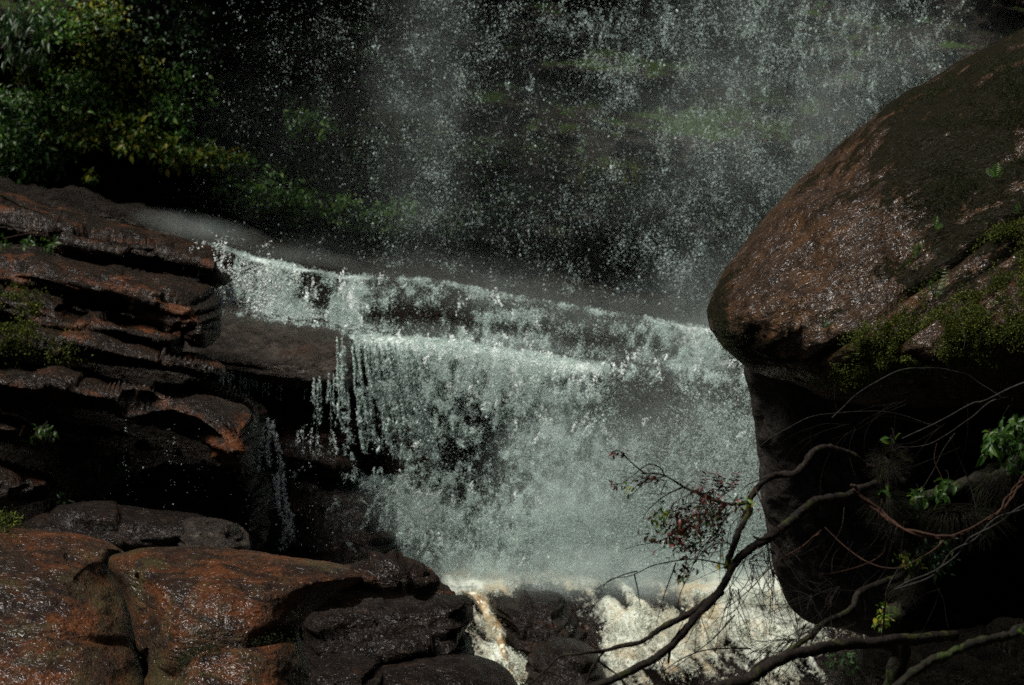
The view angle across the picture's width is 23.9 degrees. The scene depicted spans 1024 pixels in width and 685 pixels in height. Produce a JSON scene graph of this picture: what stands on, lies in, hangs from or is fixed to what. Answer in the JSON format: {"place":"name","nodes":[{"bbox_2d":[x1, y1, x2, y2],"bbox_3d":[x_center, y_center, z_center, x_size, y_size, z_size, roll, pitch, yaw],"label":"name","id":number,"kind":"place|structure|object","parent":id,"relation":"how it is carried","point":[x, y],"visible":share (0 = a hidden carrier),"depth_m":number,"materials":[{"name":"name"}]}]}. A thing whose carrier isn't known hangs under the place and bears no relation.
{"place":"outdoors","nodes":[
{"label":"outdoors","id":0,"kind":"place"},
{"bbox_2d":[0,171,771,678],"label":"rock terrace","id":1,"kind":"object","parent":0,"point":[84,435],"visible":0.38,"depth_m":29.97,"materials":[{"name":"stone"}]},
{"bbox_2d":[184,306,356,390],"bbox_3d":[-3.002,0.016,30.041,2.232,1.006,3.499,0,4,0],"label":"rock slab","id":2,"kind":"object","parent":1,"relation":"on","point":[277,353],"visible":0.71,"depth_m":28.91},
{"bbox_2d":[219,371,331,400],"bbox_3d":[-2.784,0.502,28.790,1.407,0.417,0.328,0,4,0],"label":"drip curtain","id":3,"kind":"object","parent":2,"relation":"hanging from","point":[244,380],"visible":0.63,"depth_m":28.79,"materials":[{"name":"grey liquid"}]},
{"bbox_2d":[245,395,360,480],"bbox_3d":[-2.761,1.160,29.551,1.877,1.046,2.681,0,4,0],"label":"rock slab","id":4,"kind":"object","parent":1,"relation":"on","point":[291,417],"visible":0.67,"depth_m":28.75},
{"bbox_2d":[282,99,340,142],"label":"cliff shrub","id":5,"kind":"object","parent":1,"relation":"on","point":[309,114],"visible":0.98,"depth_m":34.84,"materials":[{"name":"green plant"}]},
{"bbox_2d":[255,466,394,564],"bbox_3d":[-2.417,2.221,28.847,2.114,1.467,3.227,0,4,0],"label":"rock slab","id":6,"kind":"object","parent":1,"relation":"on","point":[320,495],"visible":0.41,"depth_m":28.10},
{"bbox_2d":[255,418,338,550],"bbox_3d":[-2.542,1.630,28.109,1.014,1.513,1.220,0,4,0],"label":"trickle","id":7,"kind":"object","parent":6,"relation":"on","point":[277,477],"visible":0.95,"depth_m":28.34,"materials":[{"name":"grey liquid"}]},
{"bbox_2d":[310,337,441,476],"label":"cascade","id":8,"kind":"object","parent":1,"relation":"on","point":[401,393],"visible":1,"depth_m":28.19,"materials":[{"name":"grey liquid"}]},
{"bbox_2d":[205,243,743,375],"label":"cascade","id":9,"kind":"object","parent":1,"relation":"on","point":[297,312],"visible":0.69,"depth_m":31.00,"materials":[{"name":"liquid"}]},
{"bbox_2d":[293,330,775,593],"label":"cascade","id":10,"kind":"object","parent":1,"relation":"on","point":[535,370],"visible":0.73,"depth_m":28.89,"materials":[{"name":"liquid"}]},
{"bbox_2d":[0,0,1023,303],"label":"cliff","id":11,"kind":"structure","parent":0,"point":[972,28],"depth_m":35.91,"materials":[{"name":"stone"}]},
{"bbox_2d":[0,82,51,120],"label":"cliff shrub","id":12,"kind":"object","parent":11,"relation":"attached to","point":[21,94],"visible":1,"depth_m":32.39,"materials":[{"name":"green plant"}]},
{"bbox_2d":[0,0,60,85],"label":"hanging plant","id":13,"kind":"object","parent":11,"relation":"hanging from","point":[9,29],"visible":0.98,"depth_m":32.24,"materials":[{"name":"green plant"}]},
{"bbox_2d":[4,42,71,114],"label":"cliff moss","id":14,"kind":"object","parent":11,"relation":"on","point":[34,78],"visible":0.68,"depth_m":32.78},
{"bbox_2d":[0,102,87,185],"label":"cliff shrub","id":15,"kind":"object","parent":11,"relation":"on","point":[21,138],"visible":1,"depth_m":32.53,"materials":[{"name":"green plant"}]},
{"bbox_2d":[23,0,101,96],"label":"cliff shrub","id":16,"kind":"object","parent":11,"relation":"attached to","point":[73,33],"visible":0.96,"depth_m":32.48,"materials":[{"name":"green plant"}]},
{"bbox_2d":[37,66,118,138],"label":"cliff shrub","id":17,"kind":"object","parent":11,"relation":"attached to","point":[81,97],"visible":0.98,"depth_m":32.74,"materials":[{"name":"green plant"}]},
{"bbox_2d":[41,111,122,155],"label":"cliff shrub","id":18,"kind":"object","parent":11,"relation":"on","point":[90,134],"visible":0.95,"depth_m":32.76,"materials":[{"name":"green plant"}]},
{"bbox_2d":[5,160,164,186],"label":"cliff moss","id":19,"kind":"object","parent":11,"relation":"attached to","point":[72,172],"visible":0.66,"depth_m":34.19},
{"bbox_2d":[80,163,99,186],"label":"hanging plant","id":20,"kind":"object","parent":11,"relation":"hanging from","point":[88,176],"visible":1,"depth_m":32.77,"materials":[{"name":"green plant"}]},
{"bbox_2d":[66,0,122,78],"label":"cliff moss","id":21,"kind":"object","parent":11,"relation":"attached to","point":[86,47],"visible":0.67,"depth_m":33.12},
{"bbox_2d":[66,0,136,92],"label":"cliff shrub","id":22,"kind":"object","parent":11,"relation":"attached to","point":[116,25],"visible":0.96,"depth_m":32.95,"materials":[{"name":"green plant"}]},
{"bbox_2d":[69,0,179,66],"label":"cliff shrub","id":23,"kind":"object","parent":11,"relation":"attached to","point":[129,25],"visible":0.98,"depth_m":33.34,"materials":[{"name":"green plant"}]},
{"bbox_2d":[92,39,164,146],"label":"cliff shrub","id":24,"kind":"object","parent":11,"relation":"attached to","point":[125,115],"visible":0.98,"depth_m":33.36,"materials":[{"name":"green plant"}]},
{"bbox_2d":[101,115,182,163],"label":"trailing plant","id":25,"kind":"object","parent":11,"relation":"on","point":[136,145],"visible":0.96,"depth_m":33.12,"materials":[{"name":"green plant"}]},
{"bbox_2d":[120,86,204,156],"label":"cliff shrub","id":26,"kind":"object","parent":11,"relation":"attached to","point":[184,130],"visible":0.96,"depth_m":33.62,"materials":[{"name":"green plant"}]},
{"bbox_2d":[144,0,223,71],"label":"cliff shrub","id":27,"kind":"object","parent":11,"relation":"attached to","point":[200,32],"visible":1,"depth_m":33.96,"materials":[{"name":"green plant"}]},
{"bbox_2d":[147,62,228,123],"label":"cliff shrub","id":28,"kind":"object","parent":11,"relation":"on","point":[166,75],"visible":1,"depth_m":33.88,"materials":[{"name":"green plant"}]},
{"bbox_2d":[147,135,251,177],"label":"trailing plant","id":29,"kind":"object","parent":11,"relation":"on","point":[200,160],"visible":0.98,"depth_m":33.80,"materials":[{"name":"green plant"}]},
{"bbox_2d":[178,101,275,180],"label":"cliff shrub","id":30,"kind":"object","parent":11,"relation":"attached to","point":[221,120],"visible":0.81,"depth_m":34.73,"materials":[{"name":"green plant"}]},
{"bbox_2d":[200,149,286,212],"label":"cliff shrub","id":31,"kind":"object","parent":11,"relation":"attached to","point":[245,188],"visible":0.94,"depth_m":34.39,"materials":[{"name":"green plant"}]},
{"bbox_2d":[237,167,324,229],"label":"cliff shrub","id":32,"kind":"object","parent":11,"relation":"attached to","point":[279,202],"visible":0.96,"depth_m":34.72,"materials":[{"name":"green plant"}]},
{"bbox_2d":[219,26,349,135],"bbox_3d":[-3.345,-3.794,35.191,2.184,1.574,0.889,-2,4,-25],"label":"cliff shrub","id":33,"kind":"object","parent":11,"relation":"attached to","point":[277,98],"visible":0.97,"depth_m":35.15,"materials":[{"name":"green plant"}]},
{"bbox_2d":[288,184,372,240],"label":"cliff shrub","id":34,"kind":"object","parent":11,"relation":"attached to","point":[336,210],"visible":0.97,"depth_m":35.08,"materials":[{"name":"green plant"}]},
{"bbox_2d":[194,200,485,241],"bbox_3d":[-2.779,-1.774,36.030,4.802,0.704,1.918,0,4,0],"label":"cliff moss","id":35,"kind":"object","parent":11,"relation":"on","point":[307,222],"visible":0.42,"depth_m":36.10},
{"bbox_2d":[284,128,398,195],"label":"cliff shrub","id":36,"kind":"object","parent":11,"relation":"attached to","point":[352,163],"visible":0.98,"depth_m":35.23,"materials":[{"name":"green plant"}]},
{"bbox_2d":[238,130,485,234],"bbox_3d":[-2.307,-2.417,35.477,3.798,1.684,0.814,-1,4,-15],"label":"cliff moss","id":37,"kind":"object","parent":11,"relation":"attached to","point":[356,174],"visible":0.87,"depth_m":35.43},
{"bbox_2d":[350,191,424,245],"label":"cliff shrub","id":38,"kind":"object","parent":11,"relation":"on","point":[371,221],"visible":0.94,"depth_m":35.24,"materials":[{"name":"green plant"}]},
{"bbox_2d":[329,96,463,179],"bbox_3d":[-1.752,-2.948,35.669,2.091,1.384,0.711,-2,4,-24],"label":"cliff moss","id":39,"kind":"object","parent":11,"relation":"attached to","point":[395,149],"visible":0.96,"depth_m":35.68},
{"bbox_2d":[385,200,474,241],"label":"cliff shrub","id":40,"kind":"object","parent":11,"relation":"on","point":[449,230],"visible":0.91,"depth_m":35.47,"materials":[{"name":"green plant"}]},
{"bbox_2d":[403,169,556,230],"bbox_3d":[-0.533,-2.096,35.849,2.413,0.961,0.918,0,4,0],"label":"cliff shrub","id":41,"kind":"object","parent":11,"relation":"attached to","point":[461,210],"visible":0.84,"depth_m":35.78,"materials":[{"name":"green plant"}]},
{"bbox_2d":[417,126,637,174],"bbox_3d":[0.233,-2.838,35.687,3.283,0.734,0.794,1,4,9],"label":"cliff moss","id":42,"kind":"object","parent":11,"relation":"attached to","point":[506,148],"visible":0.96,"depth_m":35.72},
{"bbox_2d":[163,0,990,315],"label":"waterfall","id":43,"kind":"structure","parent":11,"relation":"attached to","point":[619,100],"depth_m":33.09,"materials":[{"name":"grey liquid"}]},
{"bbox_2d":[529,147,677,198],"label":"cliff moss","id":44,"kind":"object","parent":11,"relation":"attached to","point":[605,180],"visible":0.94,"depth_m":35.38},
{"bbox_2d":[440,564,826,684],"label":"rapids","id":45,"kind":"structure","parent":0,"point":[710,585],"depth_m":27.10,"materials":[{"name":"liquid"}]},
{"bbox_2d":[461,590,513,673],"bbox_3d":[-0.198,3.177,26.768,0.272,0.600,2.138,-1,4,-16],"label":"chute tongue","id":46,"kind":"object","parent":45,"relation":"on","point":[478,600],"visible":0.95,"depth_m":26.95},
{"bbox_2d":[487,589,604,670],"bbox_3d":[0.371,3.277,27.293,1.338,0.993,2.708,0,4,0],"label":"river rock","id":47,"kind":"object","parent":45,"relation":"in","point":[529,620],"visible":0.7,"depth_m":26.71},
{"bbox_2d":[443,570,851,684],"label":"rapids spray","id":48,"kind":"object","parent":45,"relation":"on","point":[522,671],"visible":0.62,"depth_m":26.67,"materials":[{"name":"grey liquid"}]},
{"bbox_2d":[437,572,871,684],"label":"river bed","id":49,"kind":"object","parent":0,"point":[587,619],"visible":0.2,"depth_m":26.92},
{"bbox_2d":[525,636,605,684],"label":"river rock","id":50,"kind":"object","parent":49,"relation":"on","point":[564,670],"visible":0.88,"depth_m":25.13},
{"bbox_3d":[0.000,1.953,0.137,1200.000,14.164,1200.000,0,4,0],"label":"ground","id":51,"kind":"structure","parent":0,"visible":0},
{"bbox_2d":[0,526,143,684],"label":"foreground rock","id":52,"kind":"object","parent":51,"relation":"on","point":[64,616],"visible":0.98,"depth_m":13.80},
{"bbox_2d":[0,502,29,537],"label":"moss","id":53,"kind":"object","parent":52,"relation":"on","point":[7,520],"visible":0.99,"depth_m":15.08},
{"bbox_2d":[17,500,209,550],"bbox_3d":[-3.814,1.758,23.085,2.004,0.600,2.441,0,4,0],"label":"rock","id":54,"kind":"object","parent":51,"relation":"on","point":[121,525],"visible":0.69,"depth_m":22.19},
{"bbox_2d":[41,483,75,511],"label":"ledge plant","id":55,"kind":"object","parent":54,"relation":"on","point":[56,501],"visible":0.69,"depth_m":23.53,"materials":[{"name":"green plant"}]},
{"bbox_2d":[175,517,250,549],"bbox_3d":[-2.858,1.884,22.804,0.744,0.602,2.160,-1,4,-8],"label":"rock","id":56,"kind":"object","parent":54,"relation":"on","point":[208,532],"visible":0.54,"depth_m":21.98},
{"bbox_2d":[100,459,275,550],"bbox_3d":[-3.531,1.833,26.072,2.037,1.227,3.245,0,4,0],"label":"rock","id":57,"kind":"object","parent":51,"relation":"on","point":[224,495],"visible":0.62,"depth_m":24.89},
{"bbox_2d":[0,357,267,475],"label":"rock ledge","id":58,"kind":"object","parent":57,"relation":"on","point":[225,419],"visible":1,"depth_m":23.20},
{"bbox_2d":[0,459,56,507],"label":"rock ledge","id":59,"kind":"object","parent":58,"relation":"on","point":[21,485],"visible":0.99,"depth_m":23.01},
{"bbox_2d":[0,413,35,441],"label":"rock ledge","id":60,"kind":"object","parent":59,"relation":"on","point":[13,428],"visible":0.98,"depth_m":23.39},
{"bbox_2d":[30,420,60,445],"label":"ledge plant","id":61,"kind":"object","parent":58,"relation":"on","point":[45,432],"visible":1,"depth_m":22.95,"materials":[{"name":"green plant"}]},
{"bbox_2d":[0,281,97,370],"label":"moss","id":62,"kind":"object","parent":58,"relation":"on","point":[17,351],"visible":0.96,"depth_m":23.93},
{"bbox_2d":[0,324,227,379],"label":"rock ledge","id":63,"kind":"object","parent":58,"relation":"on","point":[102,348],"visible":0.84,"depth_m":23.87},
{"bbox_2d":[0,284,184,355],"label":"rock ledge","id":64,"kind":"object","parent":63,"relation":"on","point":[53,314],"visible":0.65,"depth_m":24.23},
{"bbox_2d":[0,248,221,347],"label":"rock ledge","id":65,"kind":"object","parent":64,"relation":"on","point":[190,310],"visible":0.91,"depth_m":24.76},
{"bbox_2d":[0,232,35,249],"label":"ledge plant","id":66,"kind":"object","parent":65,"relation":"on","point":[26,242],"visible":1,"depth_m":24.44,"materials":[{"name":"green plant"}]},
{"bbox_2d":[0,194,45,216],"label":"vine","id":67,"kind":"object","parent":65,"relation":"on","point":[10,200],"visible":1,"depth_m":24.97,"materials":[{"name":"brown plant"}]},
{"bbox_2d":[3,209,62,238],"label":"vine","id":68,"kind":"object","parent":65,"relation":"on","point":[42,232],"visible":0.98,"depth_m":24.90,"materials":[{"name":"red plant"}]},
{"bbox_2d":[37,235,61,254],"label":"ledge plant","id":69,"kind":"object","parent":65,"relation":"on","point":[54,243],"visible":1,"depth_m":24.34,"materials":[{"name":"green plant"}]},
{"bbox_2d":[0,190,235,287],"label":"rock ledge","id":70,"kind":"object","parent":65,"relation":"on","point":[85,236],"visible":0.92,"depth_m":26.39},
{"bbox_2d":[182,235,280,317],"bbox_3d":[-3.024,-0.710,26.011,1.081,0.893,0.048,0,4,0],"label":"trickle","id":71,"kind":"object","parent":65,"relation":"on","point":[252,270],"visible":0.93,"depth_m":26.02,"materials":[{"name":"white liquid"}]},
{"bbox_2d":[108,546,362,684],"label":"foreground rock","id":72,"kind":"object","parent":51,"relation":"on","point":[162,587],"visible":0.98,"depth_m":13.59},
{"bbox_2d":[136,608,309,672],"bbox_3d":[-1.472,1.640,13.517,1.067,0.384,0.843,-2,4,-27],"label":"moss","id":73,"kind":"object","parent":72,"relation":"on","point":[211,650],"visible":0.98,"depth_m":13.25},
{"bbox_2d":[313,550,439,611],"bbox_3d":[-1.006,1.434,14.688,1.152,0.423,1.154,0,4,0],"label":"foreground rock","id":74,"kind":"object","parent":72,"relation":"on","point":[393,574],"visible":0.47,"depth_m":14.25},
{"bbox_2d":[381,653,517,684],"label":"foreground rock","id":75,"kind":"object","parent":51,"relation":"on","point":[468,669],"visible":0.81,"depth_m":17.03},
{"bbox_2d":[307,653,382,684],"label":"foreground rock","id":76,"kind":"object","parent":75,"relation":"on","point":[337,669],"visible":0.89,"depth_m":16.82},
{"bbox_2d":[301,594,474,664],"bbox_3d":[-0.969,2.252,18.320,1.386,0.755,2.116,0,4,0],"label":"foreground rock","id":77,"kind":"object","parent":76,"relation":"on","point":[391,631],"visible":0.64,"depth_m":17.60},
{"bbox_2d":[436,581,455,594],"bbox_3d":[-0.612,1.991,19.173,0.342,0.211,0.581,0,4,0],"label":"foreground rock","id":78,"kind":"object","parent":77,"relation":"on","point":[444,589],"visible":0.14,"depth_m":19.17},
{"bbox_2d":[833,617,1023,684],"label":"bank rock","id":79,"kind":"object","parent":51,"relation":"on","point":[997,663],"visible":0.69,"depth_m":14.67,"materials":[{"name":"stone"}]},
{"bbox_2d":[531,440,1023,684],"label":"fallen tree","id":80,"kind":"object","parent":79,"relation":"on","point":[899,508],"visible":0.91,"depth_m":11.32,"materials":[{"name":"wood"}]},
{"bbox_2d":[726,530,821,607],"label":"vine","id":81,"kind":"object","parent":80,"relation":"attached to","point":[773,565],"visible":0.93,"depth_m":11.22,"materials":[{"name":"red plant"}]},
{"bbox_2d":[754,487,821,579],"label":"vine","id":82,"kind":"object","parent":80,"relation":"hanging from","point":[781,530],"visible":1,"depth_m":10.97,"materials":[{"name":"red plant"}]},
{"bbox_2d":[725,533,906,684],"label":"fallen branch","id":83,"kind":"object","parent":80,"relation":"attached to","point":[851,608],"visible":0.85,"depth_m":11.07,"materials":[{"name":"wood"}]},
{"bbox_2d":[711,630,959,684],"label":"fallen branch","id":84,"kind":"object","parent":80,"relation":"attached to","point":[763,669],"visible":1,"depth_m":10.77,"materials":[{"name":"wood"}]},
{"bbox_2d":[823,650,862,677],"bbox_3d":[1.495,1.426,10.901,0.179,0.141,0.472,1,4,10],"label":"epiphyte","id":85,"kind":"object","parent":84,"relation":"hanging from","point":[849,655],"visible":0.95,"depth_m":10.81,"materials":[{"name":"green plant"}]},
{"bbox_2d":[827,499,885,573],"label":"vine","id":86,"kind":"object","parent":80,"relation":"attached to","point":[884,540],"visible":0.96,"depth_m":11.35,"materials":[{"name":"red plant"}]},
{"bbox_2d":[871,601,893,631],"bbox_3d":[1.843,1.345,11.997,0.114,0.180,0.468,0,4,7],"label":"epiphyte","id":87,"kind":"object","parent":80,"relation":"attached to","point":[877,621],"visible":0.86,"depth_m":11.93,"materials":[{"name":"green plant"}]},
{"bbox_2d":[825,527,944,568],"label":"vine","id":88,"kind":"object","parent":80,"relation":"hanging from","point":[887,567],"visible":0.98,"depth_m":11.31,"materials":[{"name":"red plant"}]},
{"bbox_2d":[880,428,899,449],"bbox_3d":[1.824,0.465,11.734,0.091,0.086,0.463,0,4,2],"label":"epiphyte","id":89,"kind":"object","parent":80,"relation":"attached to","point":[885,441],"visible":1,"depth_m":11.68,"materials":[{"name":"green plant"}]},
{"bbox_2d":[779,385,1017,668],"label":"bare twigs","id":90,"kind":"object","parent":80,"relation":"attached to","point":[881,525],"visible":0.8,"depth_m":12.28,"materials":[{"name":"brown plant"}]},
{"bbox_2d":[760,411,929,445],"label":"vine","id":91,"kind":"object","parent":90,"relation":"attached to","point":[834,413],"visible":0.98,"depth_m":12.64,"materials":[{"name":"grey plant"}]},
{"bbox_2d":[879,569,897,648],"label":"vine","id":92,"kind":"object","parent":90,"relation":"attached to","point":[882,631],"visible":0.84,"depth_m":11.56,"materials":[{"name":"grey plant"}]},
{"bbox_2d":[832,367,999,418],"bbox_3d":[2.105,0.263,12.448,0.880,0.289,0.299,0,4,0],"label":"vine","id":93,"kind":"object","parent":90,"relation":"attached to","point":[900,370],"visible":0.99,"depth_m":12.48,"materials":[{"name":"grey plant"}]},
{"bbox_2d":[901,399,995,447],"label":"vine","id":94,"kind":"object","parent":90,"relation":"attached to","point":[956,427],"visible":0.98,"depth_m":12.18,"materials":[{"name":"grey plant"}]},
{"bbox_2d":[892,548,927,569],"bbox_3d":[1.970,1.079,11.978,0.174,0.123,0.466,0,4,6],"label":"epiphyte","id":95,"kind":"object","parent":80,"relation":"attached to","point":[904,562],"visible":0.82,"depth_m":11.93,"materials":[{"name":"green plant"}]},
{"bbox_2d":[907,484,950,513],"bbox_3d":[2.038,0.767,11.857,0.217,0.168,0.472,1,4,8],"label":"epiphyte","id":96,"kind":"object","parent":80,"relation":"attached to","point":[921,500],"visible":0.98,"depth_m":11.74,"materials":[{"name":"green plant"}]},
{"bbox_2d":[905,527,960,581],"bbox_3d":[2.125,1.067,12.184,0.256,0.279,0.504,1,4,19],"label":"epiphyte","id":97,"kind":"object","parent":80,"relation":"attached to","point":[934,557],"visible":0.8,"depth_m":12.11,"materials":[{"name":"green plant"}]},
{"bbox_2d":[850,474,1023,539],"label":"vine","id":98,"kind":"object","parent":80,"relation":"attached to","point":[874,507],"visible":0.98,"depth_m":11.33,"materials":[{"name":"red plant"}]},
{"bbox_2d":[934,470,956,495],"bbox_3d":[2.125,0.703,11.853,0.106,0.121,0.465,1,4,19],"label":"epiphyte","id":99,"kind":"object","parent":80,"relation":"attached to","point":[943,483],"visible":0.99,"depth_m":11.82,"materials":[{"name":"green plant"}]},
{"bbox_2d":[892,624,1023,684],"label":"fallen branch","id":100,"kind":"object","parent":80,"relation":"attached to","point":[943,657],"visible":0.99,"depth_m":10.26,"materials":[{"name":"wood"}]},
{"bbox_2d":[894,504,1023,589],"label":"vine","id":101,"kind":"object","parent":80,"relation":"hanging from","point":[937,570],"visible":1,"depth_m":11.49,"materials":[{"name":"grey plant"}]},
{"bbox_2d":[902,382,1023,438],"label":"vine","id":102,"kind":"object","parent":80,"relation":"attached to","point":[966,406],"visible":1,"depth_m":12.15,"materials":[{"name":"grey plant"}]},
{"bbox_2d":[975,414,1023,476],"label":"epiphyte","id":103,"kind":"object","parent":80,"relation":"attached to","point":[989,449],"visible":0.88,"depth_m":11.94,"materials":[{"name":"green plant"}]},
{"bbox_2d":[982,414,1023,451],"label":"epiphyte","id":104,"kind":"object","parent":103,"relation":"attached to","point":[1020,424],"visible":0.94,"depth_m":11.84,"materials":[{"name":"green plant"}]},
{"bbox_2d":[890,415,1023,633],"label":"cave wall","id":105,"kind":"structure","parent":51,"relation":"on","point":[985,587],"depth_m":17.75,"materials":[{"name":"stone"}]},
{"bbox_2d":[707,27,1023,409],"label":"boulder","id":106,"kind":"object","parent":105,"relation":"on","point":[815,250],"visible":0.89,"depth_m":15.90,"materials":[{"name":"stone"}]},
{"bbox_2d":[704,24,1023,370],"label":"moss","id":107,"kind":"object","parent":106,"relation":"on","point":[933,89],"visible":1,"depth_m":16.07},
{"bbox_2d":[743,366,1023,636],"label":"hanging slab","id":108,"kind":"structure","parent":106,"relation":"hanging from","point":[777,405],"depth_m":17.81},
{"bbox_2d":[793,212,1023,401],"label":"moss","id":109,"kind":"object","parent":106,"relation":"on","point":[954,338],"visible":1,"depth_m":15.12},
{"bbox_2d":[927,268,949,298],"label":"fern","id":110,"kind":"object","parent":109,"relation":"on","point":[935,290],"visible":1,"depth_m":15.23,"materials":[{"name":"green plant"}]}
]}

